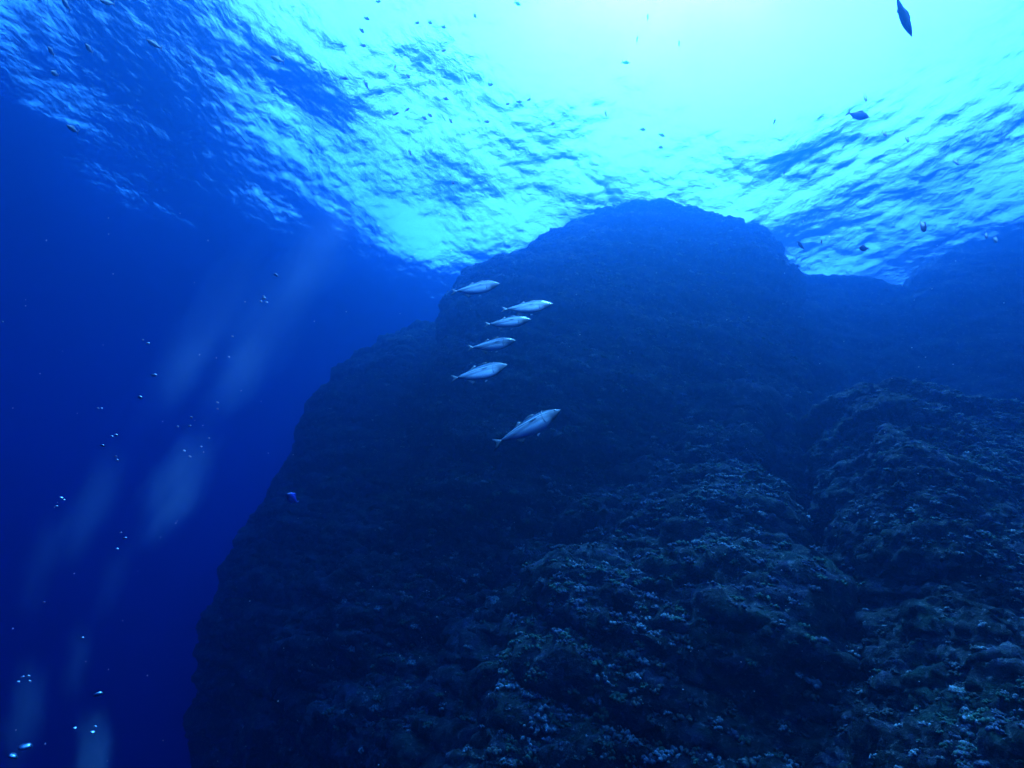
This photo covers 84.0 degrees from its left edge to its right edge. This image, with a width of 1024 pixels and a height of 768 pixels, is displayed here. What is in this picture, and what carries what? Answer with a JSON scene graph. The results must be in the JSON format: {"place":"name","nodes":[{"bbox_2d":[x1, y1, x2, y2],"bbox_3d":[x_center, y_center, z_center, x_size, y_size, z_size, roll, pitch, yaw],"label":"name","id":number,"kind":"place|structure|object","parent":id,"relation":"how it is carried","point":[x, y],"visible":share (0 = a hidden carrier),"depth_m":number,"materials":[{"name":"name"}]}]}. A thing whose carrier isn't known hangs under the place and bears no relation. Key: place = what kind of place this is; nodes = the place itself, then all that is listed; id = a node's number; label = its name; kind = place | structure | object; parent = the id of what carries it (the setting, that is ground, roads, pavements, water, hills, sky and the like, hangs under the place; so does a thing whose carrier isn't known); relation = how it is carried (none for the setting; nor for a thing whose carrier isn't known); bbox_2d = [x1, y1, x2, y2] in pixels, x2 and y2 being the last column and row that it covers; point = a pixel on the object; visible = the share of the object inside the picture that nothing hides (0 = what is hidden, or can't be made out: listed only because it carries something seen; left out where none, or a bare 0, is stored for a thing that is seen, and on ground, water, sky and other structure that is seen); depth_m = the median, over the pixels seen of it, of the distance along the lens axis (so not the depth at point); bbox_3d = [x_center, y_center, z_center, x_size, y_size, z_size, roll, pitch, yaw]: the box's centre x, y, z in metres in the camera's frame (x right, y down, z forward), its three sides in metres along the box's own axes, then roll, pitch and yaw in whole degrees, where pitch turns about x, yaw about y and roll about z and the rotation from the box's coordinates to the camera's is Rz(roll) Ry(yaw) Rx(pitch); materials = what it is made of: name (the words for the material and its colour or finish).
{"place":"outdoors","nodes":[
{"label":"outdoors","id":0,"kind":"place"},
{"bbox_2d":[8,752,17,758],"bbox_3d":[-2.910,2.171,3.319,0.053,0.027,0.056,13,-26,52],"label":"air bubble","id":1,"kind":"object","parent":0,"point":[13,755],"visible":1,"depth_m":3.31,"materials":[{"name":"blue"}]},
{"bbox_2d":[17,742,32,750],"bbox_3d":[-2.808,2.091,3.282,0.067,0.034,0.070,16,-18,-26],"label":"air bubble","id":2,"kind":"object","parent":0,"point":[25,746],"visible":1,"depth_m":3.27,"materials":[{"name":"blue"}]},
{"bbox_2d":[48,47,54,58],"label":"dark fish","id":3,"kind":"object","parent":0,"point":[50,49],"visible":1,"depth_m":6.79},
{"bbox_2d":[51,70,58,75],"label":"dark fish","id":4,"kind":"object","parent":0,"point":[54,72],"visible":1,"depth_m":5.43},
{"bbox_2d":[62,0,70,12],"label":"dark fish","id":5,"kind":"object","parent":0,"point":[65,3],"visible":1,"depth_m":6.70},
{"bbox_2d":[67,125,78,134],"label":"dark fish","id":6,"kind":"object","parent":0,"point":[72,128],"visible":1,"depth_m":5.66},
{"bbox_2d":[85,44,93,52],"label":"dark fish","id":7,"kind":"object","parent":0,"point":[88,47],"visible":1,"depth_m":5.50},
{"bbox_2d":[93,691,102,696],"bbox_3d":[-2.648,1.985,3.641,0.053,0.028,0.055,-11,-31,3],"label":"air bubble","id":8,"kind":"object","parent":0,"point":[98,694],"visible":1,"depth_m":3.63,"materials":[{"name":"blue"}]},
{"bbox_2d":[0,606,197,767],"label":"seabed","id":9,"kind":"structure","parent":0,"point":[134,713],"depth_m":130.75,"materials":[{"name":"blue liquid"}]},
{"bbox_2d":[182,319,859,767],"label":"rock massif","id":10,"kind":"structure","parent":9,"relation":"on","point":[276,545],"depth_m":8.05,"materials":[{"name":"blue stone"}]},
{"bbox_2d":[186,320,861,767],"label":"coral cover","id":11,"kind":"object","parent":10,"relation":"on","point":[562,722],"visible":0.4,"depth_m":5.98,"materials":[{"name":"blue"}]},
{"bbox_2d":[100,0,114,6],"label":"dark fish","id":12,"kind":"object","parent":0,"point":[107,2],"visible":1,"depth_m":5.44},
{"bbox_2d":[146,39,162,50],"bbox_3d":[-3.614,-3.436,5.753,0.028,0.069,0.272,14,13,-4],"label":"dark fish","id":13,"kind":"object","parent":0,"point":[153,43],"visible":1,"depth_m":5.73},
{"bbox_2d":[270,55,284,64],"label":"dark fish","id":14,"kind":"object","parent":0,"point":[276,58],"visible":1,"depth_m":6.21},
{"bbox_2d":[286,492,297,505],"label":"blue fish","id":15,"kind":"object","parent":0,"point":[291,497],"visible":1,"depth_m":5.54},
{"bbox_2d":[450,280,499,297],"bbox_3d":[-0.354,-0.918,5.503,0.496,0.317,0.084,-10,-53,12],"label":"silver fish","id":16,"kind":"object","parent":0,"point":[481,287],"visible":1,"depth_m":5.45},
{"bbox_2d":[450,362,506,384],"bbox_3d":[-0.263,-0.084,4.581,0.486,0.291,0.074,-16,-56,8],"label":"silver fish","id":17,"kind":"object","parent":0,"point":[487,370],"visible":1,"depth_m":4.54},
{"bbox_2d":[466,337,515,353],"bbox_3d":[-0.187,-0.351,5.176,0.470,0.231,0.071,-9,-48,12],"label":"silver fish","id":18,"kind":"object","parent":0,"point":[498,343],"visible":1,"depth_m":5.14},
{"bbox_2d":[484,316,530,329],"bbox_3d":[-0.042,-0.562,5.261,0.457,0.247,0.078,-7,-53,14],"label":"silver fish","id":19,"kind":"object","parent":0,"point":[512,321],"visible":0.99,"depth_m":5.21},
{"bbox_2d":[2,220,1016,764],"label":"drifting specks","id":20,"kind":"object","parent":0,"point":[494,428],"visible":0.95,"depth_m":3.65,"materials":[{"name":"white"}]},
{"bbox_2d":[0,0,1023,563],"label":"water surface","id":21,"kind":"object","parent":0,"point":[98,290],"visible":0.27,"depth_m":21.62,"materials":[{"name":"blue liquid"}]},
{"bbox_2d":[0,0,1023,647],"label":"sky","id":22,"kind":"structure","parent":0,"point":[785,61],"materials":[{"name":"blue liquid"}]},
{"bbox_2d":[492,409,560,450],"bbox_3d":[0.099,0.289,3.675,0.506,0.254,0.086,-29,-60,8],"label":"silver fish","id":23,"kind":"object","parent":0,"point":[536,423],"visible":1,"depth_m":3.63},
{"bbox_2d":[501,300,552,315],"bbox_3d":[0.132,-0.671,5.044,0.483,0.280,0.073,-7,-55,15],"label":"silver fish","id":24,"kind":"object","parent":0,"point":[533,306],"visible":1,"depth_m":4.99},
{"bbox_2d":[393,198,815,596],"bbox_3d":[1.482,4.104,13.328,9.067,18.585,9.223,12,-25,0],"label":"rock pinnacle","id":25,"kind":"object","parent":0,"point":[545,280],"visible":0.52,"depth_m":11.33,"materials":[{"name":"blue stone"}]},
{"bbox_2d":[409,197,815,593],"bbox_3d":[1.771,2.772,13.743,8.928,15.741,8.914,12,-25,0],"label":"coral cover","id":26,"kind":"object","parent":25,"relation":"on","point":[495,493],"visible":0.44,"depth_m":10.86,"materials":[{"name":"blue"}]},
{"bbox_2d":[845,109,869,119],"bbox_3d":[3.425,-2.660,5.629,0.042,0.300,0.096,20,-65,-28],"label":"dark fish","id":27,"kind":"object","parent":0,"point":[860,115],"visible":1,"depth_m":5.60},
{"bbox_2d":[859,244,868,251],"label":"dark fish","id":28,"kind":"object","parent":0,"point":[863,247],"visible":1,"depth_m":6.73},
{"bbox_2d":[801,272,931,403],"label":"rock ridge","id":29,"kind":"object","parent":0,"point":[869,321],"visible":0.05,"depth_m":14.58,"materials":[{"name":"blue stone"}]},
{"bbox_2d":[897,0,911,36],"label":"dark fish","id":30,"kind":"object","parent":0,"point":[904,15],"visible":1,"depth_m":2.64},
{"bbox_2d":[798,376,1023,767],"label":"reef slope","id":31,"kind":"structure","parent":0,"point":[918,602],"depth_m":5.17,"materials":[{"name":"blue stone"}]},
{"bbox_2d":[799,379,1023,767],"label":"coral cover","id":32,"kind":"object","parent":31,"relation":"on","point":[963,755],"visible":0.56,"depth_m":4.92,"materials":[{"name":"blue"}]},
{"bbox_2d":[919,220,926,231],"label":"dark fish","id":33,"kind":"object","parent":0,"point":[923,226],"visible":1,"depth_m":5.58},
{"bbox_2d":[903,230,1023,401],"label":"rock knoll","id":34,"kind":"structure","parent":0,"point":[969,323],"depth_m":14.13,"materials":[{"name":"blue stone"}]}
]}

